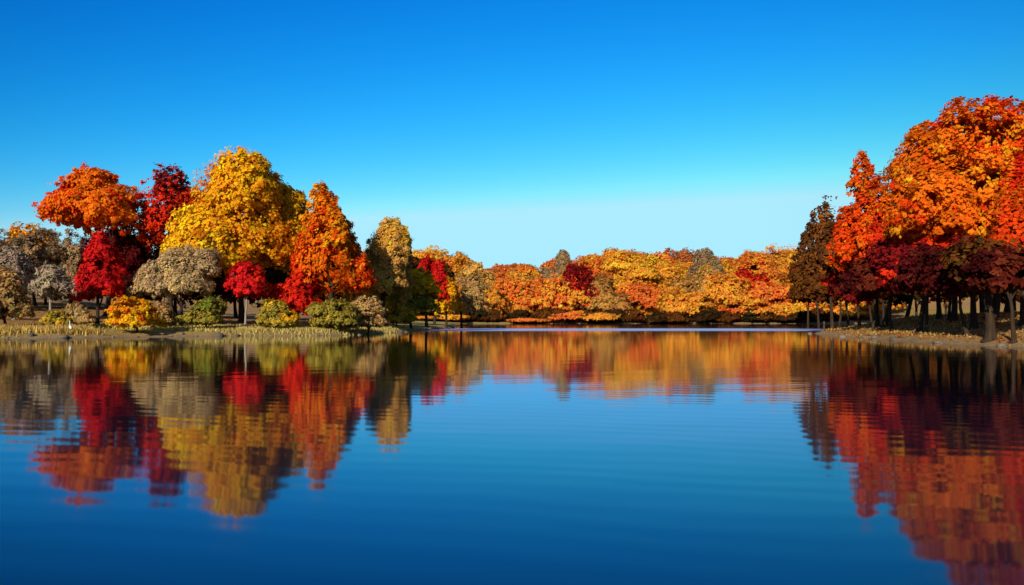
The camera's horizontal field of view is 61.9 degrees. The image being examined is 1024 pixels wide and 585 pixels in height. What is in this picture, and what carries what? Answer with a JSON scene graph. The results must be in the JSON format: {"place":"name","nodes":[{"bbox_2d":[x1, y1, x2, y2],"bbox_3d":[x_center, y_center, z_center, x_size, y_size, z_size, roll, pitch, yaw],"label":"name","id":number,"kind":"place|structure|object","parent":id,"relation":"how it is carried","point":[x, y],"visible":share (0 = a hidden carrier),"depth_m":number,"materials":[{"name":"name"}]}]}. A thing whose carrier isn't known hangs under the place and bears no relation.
{"place":"outdoors","nodes":[
{"label":"outdoors","id":0,"kind":"place"},
{"bbox_2d":[0,324,1023,584],"bbox_3d":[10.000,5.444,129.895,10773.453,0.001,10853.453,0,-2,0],"label":"lake water","id":1,"kind":"structure","parent":0,"point":[632,454],"depth_m":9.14,"materials":[{"name":"blue liquid"}]},
{"bbox_2d":[0,292,1023,346],"bbox_3d":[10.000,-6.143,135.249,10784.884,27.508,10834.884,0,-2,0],"label":"terrain","id":2,"kind":"structure","parent":0,"point":[254,311],"depth_m":85.32,"materials":[{"name":"soil"}]},
{"bbox_2d":[0,266,34,324],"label":"tan shrub","id":3,"kind":"object","parent":2,"relation":"on","point":[11,306],"visible":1,"depth_m":71.88,"materials":[{"name":"beige plant"}]},
{"bbox_2d":[0,244,48,319],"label":"pale bare tree","id":4,"kind":"object","parent":2,"relation":"on","point":[19,263],"visible":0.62,"depth_m":83.65,"materials":[{"name":"beige plant"}]},
{"bbox_2d":[5,221,60,305],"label":"orange tree","id":5,"kind":"object","parent":2,"relation":"on","point":[16,231],"visible":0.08,"depth_m":111.24,"materials":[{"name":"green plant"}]},
{"bbox_2d":[5,228,65,295],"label":"tan tree","id":6,"kind":"object","parent":2,"relation":"on","point":[38,254],"visible":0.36,"depth_m":104.44,"materials":[{"name":"beige plant"}]},
{"bbox_2d":[0,323,104,338],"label":"grass","id":7,"kind":"structure","parent":2,"relation":"on","point":[18,328],"depth_m":66.41,"materials":[{"name":"yellow plant"}]},
{"bbox_2d":[38,309,72,324],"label":"green shrub","id":8,"kind":"object","parent":2,"relation":"on","point":[54,318],"visible":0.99,"depth_m":71.13,"materials":[{"name":"green plant"}]},
{"bbox_2d":[26,260,91,324],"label":"pale bare tree","id":9,"kind":"object","parent":2,"relation":"on","point":[53,279],"visible":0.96,"depth_m":73.27,"materials":[{"name":"beige plant"}]},
{"bbox_2d":[40,226,88,304],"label":"tan tree","id":10,"kind":"object","parent":2,"relation":"on","point":[71,262],"visible":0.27,"depth_m":106.58,"materials":[{"name":"beige plant"}]},
{"bbox_2d":[61,301,96,324],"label":"tan shrub","id":11,"kind":"object","parent":2,"relation":"on","point":[77,312],"visible":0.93,"depth_m":72.12,"materials":[{"name":"beige plant"}]},
{"bbox_2d":[31,162,145,316],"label":"tree","id":12,"kind":"object","parent":2,"relation":"on","point":[85,198],"visible":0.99,"depth_m":94.18,"materials":[{"name":"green plant"}]},
{"bbox_2d":[69,228,127,324],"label":"red maple tree","id":13,"kind":"object","parent":2,"relation":"on","point":[103,268],"visible":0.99,"depth_m":75.02,"materials":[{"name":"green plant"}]},
{"bbox_2d":[75,227,194,302],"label":"dark red tree","id":14,"kind":"object","parent":2,"relation":"on","point":[134,255],"visible":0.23,"depth_m":97.62,"materials":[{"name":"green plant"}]},
{"bbox_2d":[104,295,165,332],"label":"golden shrub","id":15,"kind":"object","parent":2,"relation":"on","point":[132,311],"visible":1,"depth_m":68.75,"materials":[{"name":"yellow plant"}]},
{"bbox_2d":[149,299,177,327],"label":"tan shrub","id":16,"kind":"object","parent":2,"relation":"on","point":[166,310],"visible":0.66,"depth_m":75.79,"materials":[{"name":"beige plant"}]},
{"bbox_2d":[136,162,200,315],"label":"red tree","id":17,"kind":"object","parent":2,"relation":"on","point":[157,215],"visible":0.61,"depth_m":97.96,"materials":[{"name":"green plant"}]},
{"bbox_2d":[125,241,222,324],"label":"tree","id":18,"kind":"object","parent":2,"relation":"on","point":[161,275],"visible":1,"depth_m":77.43,"materials":[{"name":"beige plant"}]},
{"bbox_2d":[174,295,229,328],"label":"green shrub","id":19,"kind":"object","parent":2,"relation":"on","point":[209,310],"visible":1,"depth_m":74.14,"materials":[{"name":"green plant"}]},
{"bbox_2d":[159,145,309,322],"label":"yellow maple tree","id":20,"kind":"object","parent":2,"relation":"on","point":[264,228],"visible":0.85,"depth_m":82.80,"materials":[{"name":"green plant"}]},
{"bbox_2d":[201,258,282,317],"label":"tree","id":21,"kind":"object","parent":2,"relation":"on","point":[228,294],"visible":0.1,"depth_m":118.19,"materials":[{"name":"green plant"}]},
{"bbox_2d":[223,260,272,325],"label":"tree","id":22,"kind":"object","parent":2,"relation":"on","point":[246,279],"visible":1,"depth_m":79.09,"materials":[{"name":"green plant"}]},
{"bbox_2d":[86,321,418,335],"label":"shore grass","id":23,"kind":"structure","parent":2,"relation":"on","point":[253,328],"depth_m":75.46,"materials":[{"name":"plant"}]},
{"bbox_2d":[255,297,300,327],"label":"green shrub","id":24,"kind":"object","parent":2,"relation":"on","point":[278,313],"visible":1,"depth_m":75.87,"materials":[{"name":"green plant"}]},
{"bbox_2d":[234,263,340,320],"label":"tree","id":25,"kind":"object","parent":2,"relation":"on","point":[272,275],"visible":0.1,"depth_m":113.96,"materials":[{"name":"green plant"}]},
{"bbox_2d":[260,269,323,315],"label":"tree","id":26,"kind":"object","parent":2,"relation":"on","point":[300,298],"visible":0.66,"depth_m":81.82,"materials":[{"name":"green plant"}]},
{"bbox_2d":[289,180,375,300],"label":"tree","id":27,"kind":"object","parent":2,"relation":"on","point":[327,247],"visible":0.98,"depth_m":83.27,"materials":[{"name":"orange plant"}]},
{"bbox_2d":[305,297,359,330],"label":"green shrub","id":28,"kind":"object","parent":2,"relation":"on","point":[340,313],"visible":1,"depth_m":75.52,"materials":[{"name":"green plant"}]},
{"bbox_2d":[349,295,389,333],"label":"tan shrub","id":29,"kind":"object","parent":2,"relation":"on","point":[367,308],"visible":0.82,"depth_m":79.30,"materials":[{"name":"beige plant"}]},
{"bbox_2d":[342,216,413,326],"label":"tree","id":30,"kind":"object","parent":2,"relation":"on","point":[391,242],"visible":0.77,"depth_m":91.64,"materials":[{"name":"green plant"}]},
{"bbox_2d":[380,292,420,326],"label":"green shrub","id":31,"kind":"object","parent":2,"relation":"on","point":[397,312],"visible":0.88,"depth_m":95.02,"materials":[{"name":"green plant"}]},
{"bbox_2d":[386,267,442,329],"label":"yellow green tree","id":32,"kind":"object","parent":2,"relation":"on","point":[425,289],"visible":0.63,"depth_m":98.95,"materials":[{"name":"green plant"}]},
{"bbox_2d":[412,245,447,259],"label":"tree","id":33,"kind":"object","parent":2,"relation":"on","point":[437,255],"visible":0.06,"depth_m":330.83,"materials":[{"name":"orange plant"}]},
{"bbox_2d":[411,255,454,323],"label":"tree","id":34,"kind":"object","parent":2,"relation":"on","point":[447,268],"visible":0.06,"depth_m":160.66,"materials":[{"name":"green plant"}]},
{"bbox_2d":[417,253,450,326],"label":"tree","id":35,"kind":"object","parent":2,"relation":"on","point":[436,268],"visible":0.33,"depth_m":117.63,"materials":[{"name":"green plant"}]},
{"bbox_2d":[417,314,470,320],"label":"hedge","id":36,"kind":"object","parent":2,"relation":"on","point":[451,317],"visible":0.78,"depth_m":238.81,"materials":[{"name":"plant"}]},
{"bbox_2d":[427,276,466,327],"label":"tree","id":37,"kind":"object","parent":2,"relation":"on","point":[452,303],"visible":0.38,"depth_m":129.26,"materials":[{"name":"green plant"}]},
{"bbox_2d":[441,251,470,278],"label":"tree","id":38,"kind":"object","parent":2,"relation":"on","point":[457,262],"visible":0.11,"depth_m":290.27,"materials":[{"name":"orange plant"}]},
{"bbox_2d":[450,272,491,327],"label":"tree","id":39,"kind":"object","parent":2,"relation":"on","point":[473,293],"visible":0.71,"depth_m":136.77,"materials":[{"name":"beige plant"}]},
{"bbox_2d":[454,260,495,285],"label":"tree","id":40,"kind":"object","parent":2,"relation":"on","point":[487,277],"visible":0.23,"depth_m":268.58,"materials":[{"name":"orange plant"}]},
{"bbox_2d":[461,283,514,320],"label":"tree","id":41,"kind":"object","parent":2,"relation":"on","point":[496,299],"visible":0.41,"depth_m":243.39,"materials":[{"name":"orange plant"}]},
{"bbox_2d":[480,309,508,321],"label":"shade shrub","id":42,"kind":"object","parent":2,"relation":"on","point":[495,315],"visible":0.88,"depth_m":243.49,"materials":[{"name":"brown plant"}]},
{"bbox_2d":[6,326,1007,346],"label":"shoreline rocks","id":43,"kind":"object","parent":2,"relation":"on","point":[30,334],"visible":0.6,"depth_m":65.72,"materials":[{"name":"stone"}]},
{"bbox_2d":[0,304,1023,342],"bbox_3d":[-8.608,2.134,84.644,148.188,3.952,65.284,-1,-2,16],"label":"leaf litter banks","id":44,"kind":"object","parent":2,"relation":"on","point":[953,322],"visible":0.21,"depth_m":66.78,"materials":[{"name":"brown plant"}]},
{"bbox_2d":[507,309,532,318],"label":"shade shrub","id":45,"kind":"object","parent":2,"relation":"on","point":[519,313],"visible":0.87,"depth_m":244.09,"materials":[{"name":"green plant"}]},
{"bbox_2d":[491,276,549,311],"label":"tree","id":46,"kind":"object","parent":2,"relation":"on","point":[518,290],"visible":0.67,"depth_m":256.59,"materials":[{"name":"orange plant"}]},
{"bbox_2d":[498,264,542,279],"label":"tree","id":47,"kind":"object","parent":2,"relation":"on","point":[522,270],"visible":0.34,"depth_m":305.09,"materials":[{"name":"orange plant"}]},
{"bbox_2d":[504,317,553,322],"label":"shrub","id":48,"kind":"object","parent":2,"relation":"on","point":[530,320],"visible":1,"depth_m":240.25,"materials":[{"name":"orange plant"}]},
{"bbox_2d":[532,308,566,320],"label":"shade shrub","id":49,"kind":"object","parent":2,"relation":"on","point":[545,313],"visible":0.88,"depth_m":243.44,"materials":[{"name":"brown plant"}]},
{"bbox_2d":[539,249,575,278],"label":"tree","id":50,"kind":"object","parent":2,"relation":"on","point":[562,259],"visible":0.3,"depth_m":278.69,"materials":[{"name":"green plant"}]},
{"bbox_2d":[531,271,592,310],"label":"tree","id":51,"kind":"object","parent":2,"relation":"on","point":[550,298],"visible":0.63,"depth_m":251.78,"materials":[{"name":"orange plant"}]},
{"bbox_2d":[548,310,584,322],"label":"shrub","id":52,"kind":"object","parent":2,"relation":"on","point":[570,316],"visible":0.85,"depth_m":241.96,"materials":[{"name":"orange plant"}]},
{"bbox_2d":[561,261,599,311],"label":"tree","id":53,"kind":"object","parent":2,"relation":"on","point":[581,273],"visible":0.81,"depth_m":253.24,"materials":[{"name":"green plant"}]},
{"bbox_2d":[578,312,620,320],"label":"shrub","id":54,"kind":"object","parent":2,"relation":"on","point":[599,316],"visible":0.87,"depth_m":240.12,"materials":[{"name":"orange plant"}]},
{"bbox_2d":[588,255,617,277],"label":"tree","id":55,"kind":"object","parent":2,"relation":"on","point":[596,266],"visible":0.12,"depth_m":288.05,"materials":[{"name":"orange plant"}]},
{"bbox_2d":[575,273,632,312],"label":"tree","id":56,"kind":"object","parent":2,"relation":"on","point":[607,298],"visible":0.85,"depth_m":249.53,"materials":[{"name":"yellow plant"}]},
{"bbox_2d":[619,308,646,321],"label":"shade shrub","id":57,"kind":"object","parent":2,"relation":"on","point":[635,314],"visible":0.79,"depth_m":243.51,"materials":[{"name":"brown plant"}]},
{"bbox_2d":[595,250,680,277],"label":"tree","id":58,"kind":"object","parent":2,"relation":"on","point":[616,262],"visible":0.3,"depth_m":286.72,"materials":[{"name":"yellow plant"}]},
{"bbox_2d":[614,281,665,311],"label":"tree","id":59,"kind":"object","parent":2,"relation":"on","point":[636,293],"visible":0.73,"depth_m":253.07,"materials":[{"name":"orange plant"}]},
{"bbox_2d":[612,260,668,291],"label":"tree","id":60,"kind":"object","parent":2,"relation":"on","point":[642,272],"visible":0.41,"depth_m":263.20,"materials":[{"name":"orange plant"}]},
{"bbox_2d":[644,310,675,323],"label":"shade shrub","id":61,"kind":"object","parent":2,"relation":"on","point":[658,317],"visible":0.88,"depth_m":242.17,"materials":[{"name":"brown plant"}]},
{"bbox_2d":[652,260,687,285],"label":"tree","id":62,"kind":"object","parent":2,"relation":"on","point":[666,270],"visible":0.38,"depth_m":287.15,"materials":[{"name":"orange plant"}]},
{"bbox_2d":[653,285,688,312],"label":"tree","id":63,"kind":"object","parent":2,"relation":"on","point":[668,297],"visible":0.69,"depth_m":247.33,"materials":[{"name":"orange plant"}]},
{"bbox_2d":[658,245,695,262],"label":"tree","id":64,"kind":"object","parent":2,"relation":"on","point":[684,255],"visible":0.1,"depth_m":336.35,"materials":[{"name":"orange plant"}]},
{"bbox_2d":[665,311,693,323],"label":"shade shrub","id":65,"kind":"object","parent":2,"relation":"on","point":[674,316],"visible":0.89,"depth_m":241.31,"materials":[{"name":"brown plant"}]},
{"bbox_2d":[669,274,696,292],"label":"tree","id":66,"kind":"object","parent":2,"relation":"on","point":[686,285],"visible":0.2,"depth_m":271.52,"materials":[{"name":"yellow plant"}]},
{"bbox_2d":[663,291,730,321],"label":"bush","id":67,"kind":"object","parent":2,"relation":"on","point":[697,301],"visible":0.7,"depth_m":245.96,"materials":[{"name":"orange plant"}]},
{"bbox_2d":[688,307,721,321],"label":"shade shrub","id":68,"kind":"object","parent":2,"relation":"on","point":[707,315],"visible":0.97,"depth_m":244.44,"materials":[{"name":"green plant"}]},
{"bbox_2d":[674,258,735,274],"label":"tree","id":69,"kind":"object","parent":2,"relation":"on","point":[726,265],"visible":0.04,"depth_m":306.82,"materials":[{"name":"orange plant"}]},
{"bbox_2d":[686,247,725,288],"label":"tree","id":70,"kind":"object","parent":2,"relation":"on","point":[700,260],"visible":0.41,"depth_m":282.82,"materials":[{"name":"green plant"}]},
{"bbox_2d":[693,262,724,301],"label":"tree","id":71,"kind":"object","parent":2,"relation":"on","point":[703,270],"visible":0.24,"depth_m":260.43,"materials":[{"name":"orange plant"}]},
{"bbox_2d":[712,310,740,322],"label":"shade shrub","id":72,"kind":"object","parent":2,"relation":"on","point":[728,316],"visible":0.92,"depth_m":244.58,"materials":[{"name":"brown plant"}]},
{"bbox_2d":[700,271,764,308],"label":"tree","id":73,"kind":"object","parent":2,"relation":"on","point":[722,288],"visible":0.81,"depth_m":249.80,"materials":[{"name":"orange plant"}]},
{"bbox_2d":[721,305,780,321],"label":"bush","id":74,"kind":"object","parent":2,"relation":"on","point":[762,311],"visible":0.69,"depth_m":244.52,"materials":[{"name":"orange plant"}]},
{"bbox_2d":[734,268,772,305],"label":"tree","id":75,"kind":"object","parent":2,"relation":"on","point":[744,273],"visible":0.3,"depth_m":255.28,"materials":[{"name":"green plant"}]},
{"bbox_2d":[730,251,789,282],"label":"tree","id":76,"kind":"object","parent":2,"relation":"on","point":[762,262],"visible":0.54,"depth_m":281.48,"materials":[{"name":"orange plant"}]},
{"bbox_2d":[736,279,797,308],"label":"tree","id":77,"kind":"object","parent":2,"relation":"on","point":[775,293],"visible":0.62,"depth_m":250.56,"materials":[{"name":"orange plant"}]},
{"bbox_2d":[758,243,809,281],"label":"tree","id":78,"kind":"object","parent":2,"relation":"on","point":[775,253],"visible":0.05,"depth_m":314.09,"materials":[{"name":"orange plant"}]},
{"bbox_2d":[766,302,804,317],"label":"bush","id":79,"kind":"object","parent":2,"relation":"on","point":[786,308],"visible":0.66,"depth_m":243.27,"materials":[{"name":"orange plant"}]},
{"bbox_2d":[777,248,797,282],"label":"tree","id":80,"kind":"object","parent":2,"relation":"on","point":[785,256],"visible":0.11,"depth_m":292.57,"materials":[{"name":"yellow plant"}]},
{"bbox_2d":[773,310,813,321],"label":"shade shrub","id":81,"kind":"object","parent":2,"relation":"on","point":[791,317],"visible":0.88,"depth_m":241.92,"materials":[{"name":"brown plant"}]},
{"bbox_2d":[786,261,825,323],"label":"tree","id":82,"kind":"object","parent":2,"relation":"on","point":[794,274],"visible":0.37,"depth_m":214.35,"materials":[{"name":"brown plant"}]},
{"bbox_2d":[793,300,839,320],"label":"bush","id":83,"kind":"object","parent":2,"relation":"on","point":[801,305],"visible":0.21,"depth_m":246.47,"materials":[{"name":"orange plant"}]},
{"bbox_2d":[790,195,843,328],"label":"russet tree","id":84,"kind":"object","parent":2,"relation":"on","point":[820,234],"visible":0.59,"depth_m":83.95,"materials":[{"name":"brown plant"}]},
{"bbox_2d":[809,308,838,321],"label":"shade shrub","id":85,"kind":"object","parent":2,"relation":"on","point":[823,315],"visible":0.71,"depth_m":242.07,"materials":[{"name":"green plant"}]},
{"bbox_2d":[797,263,851,325],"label":"tree","id":86,"kind":"object","parent":2,"relation":"on","point":[814,289],"visible":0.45,"depth_m":167.46,"materials":[{"name":"brown plant"}]},
{"bbox_2d":[820,255,885,325],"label":"tree","id":87,"kind":"object","parent":2,"relation":"on","point":[831,280],"visible":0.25,"depth_m":81.94,"materials":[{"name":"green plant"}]},
{"bbox_2d":[833,303,881,319],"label":"bush","id":88,"kind":"object","parent":2,"relation":"on","point":[852,310],"visible":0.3,"depth_m":245.08,"materials":[{"name":"orange plant"}]},
{"bbox_2d":[825,150,895,326],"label":"orange tree","id":89,"kind":"object","parent":2,"relation":"on","point":[854,229],"visible":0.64,"depth_m":76.25,"materials":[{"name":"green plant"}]},
{"bbox_2d":[835,257,892,330],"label":"tree","id":90,"kind":"object","parent":2,"relation":"on","point":[856,279],"visible":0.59,"depth_m":69.67,"materials":[{"name":"red plant"}]},
{"bbox_2d":[849,248,892,326],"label":"tree","id":91,"kind":"object","parent":2,"relation":"on","point":[885,322],"depth_m":73.82,"materials":[{"name":"red plant"}]},
{"bbox_2d":[856,301,907,311],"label":"bush","id":92,"kind":"object","parent":2,"relation":"on","point":[863,305],"visible":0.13,"depth_m":243.55,"materials":[{"name":"orange plant"}]},
{"bbox_2d":[861,235,918,328],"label":"burgundy tree","id":93,"kind":"object","parent":2,"relation":"on","point":[886,243],"visible":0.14,"depth_m":67.93,"materials":[{"name":"red plant"}]},
{"bbox_2d":[879,291,908,320],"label":"tree","id":94,"kind":"object","parent":2,"relation":"on","point":[895,303],"visible":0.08,"depth_m":174.23,"materials":[{"name":"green plant"}]},
{"bbox_2d":[869,235,952,333],"bbox_3d":[28.606,-0.486,60.252,5.935,6.999,5.808,0,-2,0],"label":"tree","id":95,"kind":"object","parent":2,"relation":"on","point":[883,263],"visible":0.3,"depth_m":59.76,"materials":[{"name":"red plant"}]},
{"bbox_2d":[893,291,934,314],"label":"tree","id":96,"kind":"object","parent":2,"relation":"on","point":[916,297],"visible":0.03,"depth_m":168.74,"materials":[{"name":"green plant"}]},
{"bbox_2d":[884,242,960,333],"bbox_3d":[28.425,-0.308,58.339,5.220,6.382,6.063,0,-2,0],"label":"tree","id":97,"kind":"object","parent":2,"relation":"on","point":[908,276],"visible":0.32,"depth_m":57.69,"materials":[{"name":"red plant"}]},
{"bbox_2d":[821,314,1023,346],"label":"fallen leaves","id":98,"kind":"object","parent":2,"relation":"on","point":[1009,333],"depth_m":60.42,"materials":[{"name":"brown plant"}]},
{"bbox_2d":[822,311,1023,340],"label":"lake bank","id":99,"kind":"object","parent":2,"relation":"on","point":[949,324],"visible":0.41,"depth_m":64.45,"materials":[{"name":"brown soil"}]},
{"bbox_2d":[892,173,993,321],"bbox_3d":[33.248,-3.345,64.714,8.855,11.238,9.446,1,-2,-20],"label":"orange tree","id":100,"kind":"object","parent":2,"relation":"on","point":[954,310],"visible":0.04,"depth_m":62.58,"materials":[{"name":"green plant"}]},
{"bbox_2d":[867,94,1023,317],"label":"tree","id":101,"kind":"object","parent":2,"relation":"on","point":[944,157],"visible":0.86,"depth_m":59.33,"materials":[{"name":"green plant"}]},
{"bbox_2d":[909,248,993,335],"bbox_3d":[27.685,-0.049,52.054,5.064,5.635,4.812,0,-2,0],"label":"tree","id":102,"kind":"object","parent":2,"relation":"on","point":[940,280],"visible":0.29,"depth_m":52.24,"materials":[{"name":"red plant"}]},
{"bbox_2d":[945,234,986,329],"bbox_3d":[30.802,-0.775,56.088,5.069,6.425,4.599,0,-2,0],"label":"tree","id":103,"kind":"object","parent":2,"relation":"on","point":[973,324],"visible":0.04,"depth_m":55.80,"materials":[{"name":"red plant"}]},
{"bbox_2d":[939,235,1023,341],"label":"tree","id":104,"kind":"object","parent":2,"relation":"on","point":[954,257],"visible":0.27,"depth_m":47.66,"materials":[{"name":"red plant"}]},
{"bbox_2d":[954,245,1023,342],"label":"tree","id":105,"kind":"object","parent":2,"relation":"on","point":[1003,266],"visible":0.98,"depth_m":45.62,"materials":[{"name":"red plant"}]},
{"bbox_2d":[986,147,1023,324],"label":"orange tree","id":106,"kind":"object","parent":2,"relation":"on","point":[1008,212],"visible":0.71,"depth_m":51.26,"materials":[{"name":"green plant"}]},
{"bbox_2d":[0,0,1023,270],"label":"sky","id":107,"kind":"structure","parent":0,"point":[504,132],"materials":[{"name":"blue"}]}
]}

